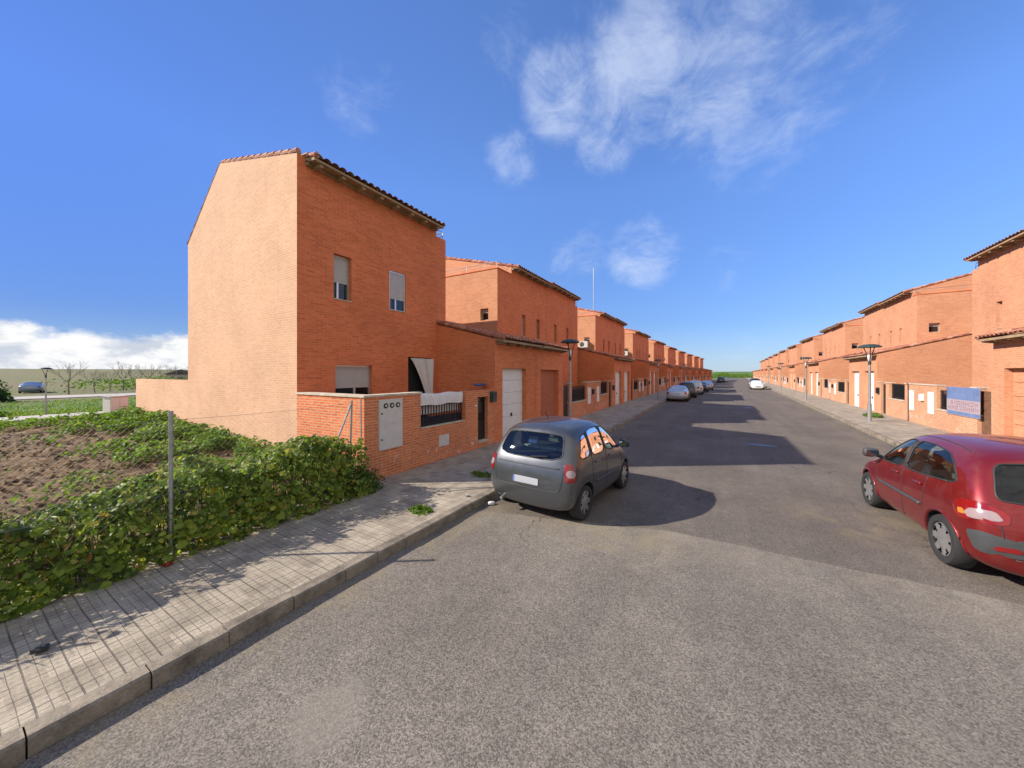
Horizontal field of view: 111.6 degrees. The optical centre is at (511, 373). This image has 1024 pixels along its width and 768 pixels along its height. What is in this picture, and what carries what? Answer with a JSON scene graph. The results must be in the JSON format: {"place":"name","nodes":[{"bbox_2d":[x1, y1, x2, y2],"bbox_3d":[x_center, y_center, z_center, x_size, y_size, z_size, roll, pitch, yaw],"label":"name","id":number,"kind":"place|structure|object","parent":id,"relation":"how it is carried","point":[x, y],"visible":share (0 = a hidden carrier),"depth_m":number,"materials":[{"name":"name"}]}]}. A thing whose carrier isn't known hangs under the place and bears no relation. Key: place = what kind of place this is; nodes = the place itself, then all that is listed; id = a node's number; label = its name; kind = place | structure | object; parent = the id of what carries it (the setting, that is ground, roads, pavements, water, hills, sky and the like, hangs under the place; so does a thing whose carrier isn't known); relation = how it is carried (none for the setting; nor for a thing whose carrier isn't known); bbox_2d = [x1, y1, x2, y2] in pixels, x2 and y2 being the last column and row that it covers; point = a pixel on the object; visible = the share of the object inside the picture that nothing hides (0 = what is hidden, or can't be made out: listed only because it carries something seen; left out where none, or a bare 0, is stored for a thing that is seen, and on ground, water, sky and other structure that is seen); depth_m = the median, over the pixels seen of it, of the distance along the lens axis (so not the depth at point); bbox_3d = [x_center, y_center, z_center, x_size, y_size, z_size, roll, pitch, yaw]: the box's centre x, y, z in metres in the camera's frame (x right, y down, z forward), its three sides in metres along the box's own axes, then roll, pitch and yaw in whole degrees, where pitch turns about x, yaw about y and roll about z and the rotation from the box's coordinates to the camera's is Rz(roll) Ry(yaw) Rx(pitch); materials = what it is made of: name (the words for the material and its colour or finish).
{"place":"outdoors","nodes":[
{"label":"outdoors","id":0,"kind":"place"},
{"bbox_2d":[0,411,102,420],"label":"path","id":1,"kind":"structure","parent":0,"point":[34,416],"depth_m":16.16,"materials":[{"name":"concrete"}]},
{"bbox_2d":[0,396,135,428],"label":"grass","id":2,"kind":"structure","parent":0,"point":[69,409],"depth_m":23.61,"materials":[{"name":"green plant"}]},
{"bbox_2d":[0,379,716,736],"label":"pavement","id":3,"kind":"structure","parent":0,"point":[114,629],"depth_m":3.96,"materials":[{"name":"grey concrete"}]},
{"bbox_2d":[29,643,50,653],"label":"litter","id":4,"kind":"object","parent":3,"relation":"on","point":[41,648],"visible":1,"depth_m":3.06,"materials":[{"name":"black plastic"}]},
{"bbox_2d":[0,398,361,596],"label":"chain link fence","id":5,"kind":"object","parent":3,"relation":"on","point":[170,465],"visible":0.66,"depth_m":4.61,"materials":[{"name":"metal"}]},
{"bbox_2d":[408,503,433,516],"bbox_3d":[-1.647,2.428,6.230,0.515,0.111,0.406,0,0,30],"label":"shrub","id":6,"kind":"object","parent":3,"relation":"on","point":[420,509],"visible":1,"depth_m":6.19,"materials":[{"name":"green plant"}]},
{"bbox_2d":[469,471,490,478],"bbox_3d":[-0.730,2.430,8.434,0.742,0.119,0.482,0,0,30],"label":"shrub","id":7,"kind":"object","parent":3,"relation":"on","point":[481,474],"visible":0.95,"depth_m":8.36,"materials":[{"name":"green plant"}]},
{"bbox_2d":[561,339,579,416],"bbox_3d":[2.311,0.545,13.830,0.740,3.830,0.740,0,0,30],"label":"street lamp","id":8,"kind":"object","parent":3,"relation":"on","point":[569,341],"visible":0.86,"depth_m":13.79,"materials":[{"name":"metal"}]},
{"bbox_2d":[654,359,661,399],"bbox_3d":[13.855,0.545,33.028,0.740,3.830,0.740,0,0,30],"label":"street lamp","id":9,"kind":"object","parent":3,"relation":"on","point":[656,360],"visible":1,"depth_m":33.00,"materials":[{"name":"metal"}]},
{"bbox_2d":[0,369,809,759],"bbox_3d":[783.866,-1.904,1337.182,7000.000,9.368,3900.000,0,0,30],"label":"ground","id":10,"kind":"structure","parent":0,"point":[14,379],"depth_m":81.46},
{"bbox_2d":[0,380,15,401],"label":"shrub","id":11,"kind":"object","parent":10,"relation":"on","point":[5,396],"visible":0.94,"depth_m":32.26,"materials":[{"name":"green plant"}]},
{"bbox_2d":[0,411,23,416],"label":"shrub","id":12,"kind":"object","parent":10,"relation":"on","point":[2,414],"visible":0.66,"depth_m":16.88,"materials":[{"name":"green plant"}]},
{"bbox_2d":[18,382,44,392],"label":"parked car","id":13,"kind":"object","parent":10,"relation":"on","point":[31,387],"visible":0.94,"depth_m":44.97,"materials":[{"name":"blue paint"}]},
{"bbox_2d":[39,367,51,414],"bbox_3d":[-23.867,0.933,17.816,0.459,2.493,0.459,0,0,30],"label":"park lamp","id":14,"kind":"object","parent":10,"relation":"on","point":[45,403],"visible":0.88,"depth_m":17.79,"materials":[{"name":"metal"}]},
{"bbox_2d":[46,360,90,393],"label":"bare tree","id":15,"kind":"object","parent":10,"relation":"on","point":[68,370],"visible":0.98,"depth_m":43.02,"materials":[{"name":"brown plant"}]},
{"bbox_2d":[14,393,135,398],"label":"lane","id":16,"kind":"structure","parent":10,"relation":"on","point":[63,396],"depth_m":38.89,"materials":[{"name":"grey asphalt"}]},
{"bbox_2d":[79,368,108,392],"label":"bare tree","id":17,"kind":"object","parent":10,"relation":"on","point":[96,377],"visible":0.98,"depth_m":46.66,"materials":[{"name":"brown plant"}]},
{"bbox_2d":[10,375,187,391],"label":"scrub","id":18,"kind":"object","parent":10,"relation":"on","point":[126,382],"visible":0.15,"depth_m":55.13,"materials":[{"name":"green plant"}]},
{"bbox_2d":[98,371,119,391],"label":"bare tree","id":19,"kind":"object","parent":10,"relation":"on","point":[108,379],"visible":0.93,"depth_m":49.31,"materials":[{"name":"brown plant"}]},
{"bbox_2d":[101,395,128,412],"bbox_3d":[-18.325,1.562,16.098,0.480,1.055,0.760,0,0,6],"label":"utility cabinet","id":20,"kind":"object","parent":10,"relation":"on","point":[111,403],"visible":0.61,"depth_m":15.86,"materials":[{"name":"beige paint"}]},
{"bbox_2d":[108,361,138,389],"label":"bare tree","id":21,"kind":"object","parent":10,"relation":"on","point":[125,372],"visible":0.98,"depth_m":52.31,"materials":[{"name":"brown plant"}]},
{"bbox_2d":[134,362,165,378],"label":"bare tree","id":22,"kind":"object","parent":10,"relation":"on","point":[150,370],"visible":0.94,"depth_m":59.87,"materials":[{"name":"brown plant"}]},
{"bbox_2d":[0,415,346,594],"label":"soil plot","id":23,"kind":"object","parent":10,"relation":"on","point":[50,461],"visible":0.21,"depth_m":8.17,"materials":[{"name":"brown soil"}]},
{"bbox_2d":[0,406,350,562],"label":"weeds","id":24,"kind":"object","parent":23,"relation":"on","point":[109,420],"visible":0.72,"depth_m":9.96,"materials":[{"name":"green plant"}]},
{"bbox_2d":[0,434,373,622],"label":"undergrowth","id":25,"kind":"object","parent":23,"relation":"on","point":[193,524],"visible":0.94,"depth_m":4.66,"materials":[{"name":"green plant"}]},
{"bbox_2d":[343,468,385,495],"bbox_3d":[-3.136,2.247,7.312,0.772,0.559,0.916,0,0,30],"label":"shrub","id":26,"kind":"object","parent":23,"relation":"on","point":[376,485],"visible":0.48,"depth_m":7.26,"materials":[{"name":"green plant"}]},
{"bbox_2d":[165,369,187,379],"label":"shed","id":27,"kind":"structure","parent":10,"relation":"on","point":[180,374],"depth_m":76.64,"materials":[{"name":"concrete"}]},
{"bbox_2d":[136,379,262,452],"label":"boundary wall","id":28,"kind":"structure","parent":10,"relation":"on","point":[153,395],"depth_m":14.12,"materials":[{"name":"paint"}]},
{"bbox_2d":[186,147,544,449],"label":"end house","id":29,"kind":"structure","parent":10,"relation":"on","point":[314,271],"depth_m":10.93,"materials":[{"name":"brick"}]},
{"bbox_2d":[334,255,351,301],"bbox_3d":[-5.130,-2.815,10.350,0.360,1.322,0.562,0,0,30],"label":"window","id":30,"kind":"structure","parent":29,"relation":"in","point":[341,265],"depth_m":10.40,"materials":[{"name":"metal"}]},
{"bbox_2d":[335,365,369,394],"bbox_3d":[-4.926,0.495,10.689,0.350,1.502,1.252,0,0,30],"label":"window","id":31,"kind":"structure","parent":29,"relation":"in","point":[349,379],"depth_m":10.70,"materials":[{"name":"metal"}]},
{"bbox_2d":[390,271,405,312],"bbox_3d":[-4.048,-2.825,12.098,0.260,1.342,0.692,0,0,30],"label":"window","id":32,"kind":"structure","parent":29,"relation":"in","point":[397,280],"depth_m":12.10,"materials":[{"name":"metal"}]},
{"bbox_2d":[408,357,426,417],"bbox_3d":[-3.590,0.825,13.047,0.010,2.830,1.150,0,0,30],"label":"doorway","id":33,"kind":"structure","parent":29,"relation":"in","point":[415,384],"depth_m":12.92,"materials":[{"name":"black"}]},
{"bbox_2d":[503,368,521,435],"bbox_3d":[-0.042,1.201,13.691,0.100,2.798,1.850,0,0,30],"label":"garage door","id":34,"kind":"structure","parent":29,"relation":"in","point":[512,378],"depth_m":13.73,"materials":[{"name":"white paint"}]},
{"bbox_2d":[295,383,496,479],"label":"garden wall","id":35,"kind":"structure","parent":10,"relation":"on","point":[399,434],"depth_m":8.85,"materials":[{"name":"brick"}]},
{"bbox_2d":[421,391,462,414],"bbox_3d":[-2.088,0.850,10.167,0.219,0.630,1.850,0,0,30],"label":"draped sheet","id":36,"kind":"object","parent":35,"relation":"hanging from","point":[438,399],"visible":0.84,"depth_m":10.11,"materials":[{"name":"fabric"}]},
{"bbox_2d":[562,381,594,416],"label":"garden wall","id":37,"kind":"structure","parent":10,"relation":"on","point":[582,400],"depth_m":20.15,"materials":[{"name":"brick"}]},
{"bbox_2d":[594,380,614,411],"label":"garden wall","id":38,"kind":"structure","parent":10,"relation":"on","point":[604,396],"depth_m":24.50,"materials":[{"name":"brick"}]},
{"bbox_2d":[578,308,634,402],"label":"terraced house","id":39,"kind":"structure","parent":10,"relation":"on","point":[595,329],"depth_m":32.34,"materials":[{"name":"brick"}]},
{"bbox_2d":[579,341,587,347],"bbox_3d":[6.603,-2.665,32.125,0.840,0.630,0.370,0,0,30],"label":"air conditioner","id":40,"kind":"object","parent":39,"relation":"attached to","point":[583,344],"visible":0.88,"depth_m":31.95,"materials":[{"name":"grey paint"}]},
{"bbox_2d":[624,372,626,401],"bbox_3d":[9.984,1.211,30.794,0.100,2.778,2.040,0,0,30],"label":"garage door","id":41,"kind":"structure","parent":39,"relation":"in","point":[625,373],"depth_m":31.02,"materials":[{"name":"white paint"}]},
{"bbox_2d":[631,378,641,399],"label":"garden wall","id":42,"kind":"structure","parent":10,"relation":"on","point":[636,389],"depth_m":34.63,"materials":[{"name":"brick"}]},
{"bbox_2d":[624,328,659,392],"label":"terraced house","id":43,"kind":"structure","parent":10,"relation":"on","point":[633,343],"depth_m":46.41,"materials":[{"name":"orange brick"}]},
{"bbox_2d":[642,378,649,396],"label":"garden wall","id":44,"kind":"structure","parent":10,"relation":"on","point":[645,386],"depth_m":38.83,"materials":[{"name":"brick"}]},
{"bbox_2d":[658,377,663,390],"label":"garden wall","id":45,"kind":"structure","parent":10,"relation":"on","point":[660,381],"depth_m":49.52,"materials":[{"name":"brick"}]},
{"bbox_2d":[663,377,667,389],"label":"garden wall","id":46,"kind":"structure","parent":10,"relation":"on","point":[665,384],"depth_m":53.13,"materials":[{"name":"brick"}]},
{"bbox_2d":[692,356,704,380],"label":"terraced house","id":47,"kind":"structure","parent":10,"relation":"on","point":[694,361],"depth_m":115.99,"materials":[{"name":"orange brick"}]},
{"bbox_2d":[697,356,709,374],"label":"terraced house","id":48,"kind":"structure","parent":10,"relation":"on","point":[705,371],"depth_m":124.36,"materials":[{"name":"orange brick"}]},
{"bbox_2d":[712,372,752,377],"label":"treeline","id":49,"kind":"object","parent":10,"relation":"on","point":[723,374],"visible":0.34,"depth_m":214.93,"materials":[{"name":"green plant"}]},
{"bbox_2d":[446,256,569,416],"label":"terraced house","id":50,"kind":"structure","parent":0,"point":[503,298],"depth_m":18.45,"materials":[{"name":"brick"}]},
{"bbox_2d":[482,309,487,319],"bbox_3d":[-1.297,-3.050,18.154,0.492,0.592,0.210,0,0,30],"label":"window","id":51,"kind":"structure","parent":50,"relation":"in","point":[485,311],"depth_m":18.14,"materials":[{"name":"metal"}]},
{"bbox_2d":[541,370,554,415],"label":"filled doorway","id":52,"kind":"structure","parent":50,"relation":"in","point":[547,376],"depth_m":16.66,"materials":[{"name":"brick"}]},
{"bbox_2d":[0,0,1023,371],"label":"sky","id":53,"kind":"structure","parent":0,"point":[738,181],"materials":[{"name":"blue"}]},
{"bbox_2d":[546,282,627,404],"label":"terraced house","id":54,"kind":"structure","parent":0,"point":[562,325],"depth_m":26.85,"materials":[{"name":"brick"}]},
{"bbox_2d":[615,371,618,404],"bbox_3d":[8.431,1.211,28.146,0.100,2.778,2.040,0,0,30],"label":"garage door","id":55,"kind":"structure","parent":54,"relation":"in","point":[616,372],"depth_m":28.28,"materials":[{"name":"white paint"}]},
{"bbox_2d":[612,317,656,393],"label":"terraced house","id":56,"kind":"structure","parent":0,"point":[641,368],"depth_m":41.10,"materials":[{"name":"orange brick"}]},
{"bbox_2d":[642,333,671,388],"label":"terraced house","id":57,"kind":"structure","parent":0,"point":[663,370],"depth_m":55.21,"materials":[{"name":"orange brick"}]},
{"bbox_2d":[648,339,674,386],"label":"terraced house","id":58,"kind":"structure","parent":0,"point":[653,350],"depth_m":60.49,"materials":[{"name":"orange brick"}]},
{"bbox_2d":[659,342,681,382],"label":"terraced house","id":59,"kind":"structure","parent":0,"point":[676,370],"depth_m":69.24,"materials":[{"name":"orange brick"}]},
{"bbox_2d":[664,345,683,381],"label":"terraced house","id":60,"kind":"structure","parent":0,"point":[667,354],"depth_m":74.50,"materials":[{"name":"orange brick"}]},
{"bbox_2d":[672,347,691,380],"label":"terraced house","id":61,"kind":"structure","parent":0,"point":[686,371],"depth_m":83.16,"materials":[{"name":"orange brick"}]},
{"bbox_2d":[675,350,692,380],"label":"terraced house","id":62,"kind":"structure","parent":0,"point":[678,357],"depth_m":88.32,"materials":[{"name":"orange brick"}]},
{"bbox_2d":[682,351,697,380],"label":"terraced house","id":63,"kind":"structure","parent":0,"point":[693,371],"depth_m":97.08,"materials":[{"name":"orange brick"}]},
{"bbox_2d":[684,353,699,380],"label":"terraced house","id":64,"kind":"structure","parent":0,"point":[687,359],"depth_m":102.81,"materials":[{"name":"orange brick"}]},
{"bbox_2d":[690,354,703,380],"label":"terraced house","id":65,"kind":"structure","parent":0,"point":[700,371],"depth_m":110.76,"materials":[{"name":"orange brick"}]},
{"bbox_2d":[474,378,1023,604],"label":"road","id":66,"kind":"structure","parent":0,"point":[699,465],"depth_m":7.61,"materials":[{"name":"grey asphalt"}]},
{"bbox_2d":[0,380,716,767],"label":"kerb","id":67,"kind":"structure","parent":66,"relation":"on","point":[40,734],"depth_m":3.09,"materials":[{"name":"concrete"}]},
{"bbox_2d":[12,510,1023,767],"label":"road patch","id":68,"kind":"object","parent":66,"relation":"on","point":[474,638],"visible":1,"depth_m":3.03,"materials":[{"name":"grey asphalt"}]},
{"bbox_2d":[491,412,629,519],"bbox_3d":[1.214,1.669,7.618,2.325,1.863,3.306,0,0,36],"label":"parked car","id":69,"kind":"object","parent":66,"relation":"on","point":[574,466],"visible":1,"depth_m":6.50,"materials":[{"name":"grey paint"}]},
{"bbox_2d":[666,385,691,401],"bbox_3d":[16.165,1.867,33.720,2.265,1.465,4.378,0,0,30],"label":"parked car","id":70,"kind":"object","parent":66,"relation":"on","point":[677,392],"visible":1,"depth_m":32.10,"materials":[{"name":"silver paint"}]},
{"bbox_2d":[679,381,699,397],"bbox_3d":[19.651,1.736,38.875,2.265,1.729,4.158,0,0,30],"label":"parked car","id":71,"kind":"object","parent":66,"relation":"on","point":[692,386],"visible":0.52,"depth_m":37.16,"materials":[{"name":"paint"}]},
{"bbox_2d":[689,380,704,394],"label":"parked car","id":72,"kind":"object","parent":66,"relation":"on","point":[701,386],"visible":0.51,"depth_m":42.73,"materials":[{"name":"silver paint"}]},
{"bbox_2d":[702,381,714,389],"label":"parked car","id":73,"kind":"object","parent":66,"relation":"on","point":[710,386],"visible":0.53,"depth_m":54.69,"materials":[{"name":"silver paint"}]},
{"bbox_2d":[749,380,764,389],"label":"parked car","id":74,"kind":"object","parent":66,"relation":"on","point":[756,384],"visible":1,"depth_m":56.74,"materials":[{"name":"white paint"}]},
{"bbox_2d":[746,378,910,451],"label":"kerb","id":75,"kind":"structure","parent":66,"relation":"on","point":[893,442],"depth_m":16.84,"materials":[{"name":"concrete"}]},
{"bbox_2d":[861,433,1023,576],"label":"parked car","id":76,"kind":"object","parent":66,"relation":"on","point":[959,498],"visible":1,"depth_m":4.70,"materials":[{"name":"red paint"}]},
{"bbox_2d":[747,378,950,454],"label":"pavement","id":77,"kind":"structure","parent":0,"point":[898,429],"depth_m":18.65,"materials":[{"name":"grey concrete"}]},
{"bbox_2d":[762,355,775,380],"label":"terraced house","id":78,"kind":"structure","parent":77,"relation":"on","point":[763,372],"depth_m":114.19,"materials":[{"name":"orange brick"}]},
{"bbox_2d":[764,353,780,369],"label":"terraced house","id":79,"kind":"structure","parent":77,"relation":"on","point":[777,358],"depth_m":101.37,"materials":[{"name":"orange brick"}]},
{"bbox_2d":[765,351,782,381],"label":"terraced house","id":80,"kind":"structure","parent":77,"relation":"on","point":[781,357],"depth_m":94.91,"materials":[{"name":"orange brick"}]},
{"bbox_2d":[769,349,788,382],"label":"terraced house","id":81,"kind":"structure","parent":77,"relation":"on","point":[786,357],"depth_m":85.42,"materials":[{"name":"orange brick"}]},
{"bbox_2d":[770,346,792,383],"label":"terraced house","id":82,"kind":"structure","parent":77,"relation":"on","point":[774,371],"depth_m":79.05,"materials":[{"name":"orange brick"}]},
{"bbox_2d":[785,376,788,387],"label":"garden wall","id":83,"kind":"structure","parent":77,"relation":"on","point":[786,381],"depth_m":61.50,"materials":[{"name":"brick"}]},
{"bbox_2d":[776,343,801,385],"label":"terraced house","id":84,"kind":"structure","parent":77,"relation":"on","point":[797,352],"depth_m":70.13,"materials":[{"name":"orange brick"}]},
{"bbox_2d":[779,339,806,376],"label":"terraced house","id":85,"kind":"structure","parent":77,"relation":"on","point":[785,371],"depth_m":63.68,"materials":[{"name":"orange brick"}]},
{"bbox_2d":[794,377,800,390],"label":"garden wall","id":86,"kind":"structure","parent":77,"relation":"on","point":[797,380],"depth_m":50.57,"materials":[{"name":"brick"}]},
{"bbox_2d":[800,377,807,392],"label":"garden wall","id":87,"kind":"structure","parent":77,"relation":"on","point":[802,381],"depth_m":46.35,"materials":[{"name":"brick"}]},
{"bbox_2d":[786,334,823,388],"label":"terraced house","id":88,"kind":"structure","parent":77,"relation":"on","point":[814,347],"depth_m":54.68,"materials":[{"name":"orange brick"}]},
{"bbox_2d":[800,357,811,399],"bbox_3d":[27.834,0.441,32.948,0.925,4.037,0.925,0,0,30],"label":"street lamp","id":89,"kind":"object","parent":77,"relation":"on","point":[803,358],"visible":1,"depth_m":32.90,"materials":[{"name":"metal"}]},
{"bbox_2d":[789,327,832,389],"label":"terraced house","id":90,"kind":"structure","parent":77,"relation":"on","point":[798,369],"depth_m":48.27,"materials":[{"name":"orange brick"}]},
{"bbox_2d":[818,378,831,399],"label":"garden wall","id":91,"kind":"structure","parent":77,"relation":"on","point":[825,388],"depth_m":35.20,"materials":[{"name":"brick"}]},
{"bbox_2d":[806,316,863,394],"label":"terraced house","id":92,"kind":"structure","parent":77,"relation":"on","point":[847,336],"depth_m":39.11,"materials":[{"name":"orange brick"}]},
{"bbox_2d":[831,379,848,403],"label":"garden wall","id":93,"kind":"structure","parent":77,"relation":"on","point":[840,391],"depth_m":30.12,"materials":[{"name":"brick"}]},
{"bbox_2d":[809,301,884,395],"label":"terraced house","id":94,"kind":"structure","parent":77,"relation":"on","point":[873,333],"depth_m":33.30,"materials":[{"name":"orange brick"}]},
{"bbox_2d":[857,344,882,421],"bbox_3d":[18.487,0.466,17.991,0.925,3.988,0.925,0,0,30],"label":"street lamp","id":95,"kind":"object","parent":77,"relation":"on","point":[869,404],"visible":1,"depth_m":17.95,"materials":[{"name":"metal"}]},
{"bbox_2d":[862,413,883,417],"bbox_3d":[20.624,2.367,19.878,0.849,0.280,1.550,0,0,30],"label":"shrub","id":96,"kind":"object","parent":77,"relation":"on","point":[875,415],"visible":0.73,"depth_m":19.47,"materials":[{"name":"green plant"}]},
{"bbox_2d":[875,381,919,423],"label":"garden wall","id":97,"kind":"structure","parent":77,"relation":"on","point":[900,401],"depth_m":19.27,"materials":[{"name":"brick"}]},
{"bbox_2d":[842,273,971,407],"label":"terraced house","id":98,"kind":"structure","parent":77,"relation":"on","point":[937,309],"depth_m":23.39,"materials":[{"name":"orange brick"}]},
{"bbox_2d":[855,371,858,406],"bbox_3d":[25.993,1.211,26.097,0.100,2.778,2.040,0,0,33],"label":"garage door","id":99,"kind":"structure","parent":98,"relation":"in","point":[856,372],"depth_m":26.40,"materials":[{"name":"white paint"}]},
{"bbox_2d":[929,323,938,331],"bbox_3d":[28.152,-3.050,23.288,0.492,0.592,0.210,0,0,33],"label":"window","id":100,"kind":"structure","parent":98,"relation":"in","point":[934,327],"depth_m":23.21,"materials":[{"name":"glass"}]},
{"bbox_2d":[854,229,1023,411],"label":"terraced house","id":101,"kind":"structure","parent":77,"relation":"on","point":[962,360],"depth_m":17.75,"materials":[{"name":"brick"}]},
{"bbox_2d":[871,371,873,410],"bbox_3d":[24.228,1.211,23.365,0.100,2.778,2.040,0,0,33],"label":"garage door","id":102,"kind":"structure","parent":101,"relation":"in","point":[872,372],"depth_m":23.43,"materials":[{"name":"white paint"}]},
{"bbox_2d":[918,384,992,433],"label":"garden wall","id":103,"kind":"structure","parent":77,"relation":"on","point":[932,399],"depth_m":14.90,"materials":[{"name":"brick"}]},
{"bbox_2d":[947,386,979,418],"bbox_3d":[17.784,1.110,13.745,0.008,1.140,2.400,0,0,33],"label":"banner","id":104,"kind":"object","parent":103,"relation":"attached to","point":[963,401],"visible":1,"depth_m":13.61,"materials":[{"name":"blue plastic"}]},
{"bbox_2d":[975,327,1023,436],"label":"terraced house","id":105,"kind":"structure","parent":77,"relation":"on","point":[1008,382],"depth_m":11.58,"materials":[{"name":"brick"}]},
{"bbox_2d":[1013,368,1023,436],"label":"filled doorway","id":106,"kind":"structure","parent":105,"relation":"in","point":[1018,373],"depth_m":11.34,"materials":[{"name":"brick"}]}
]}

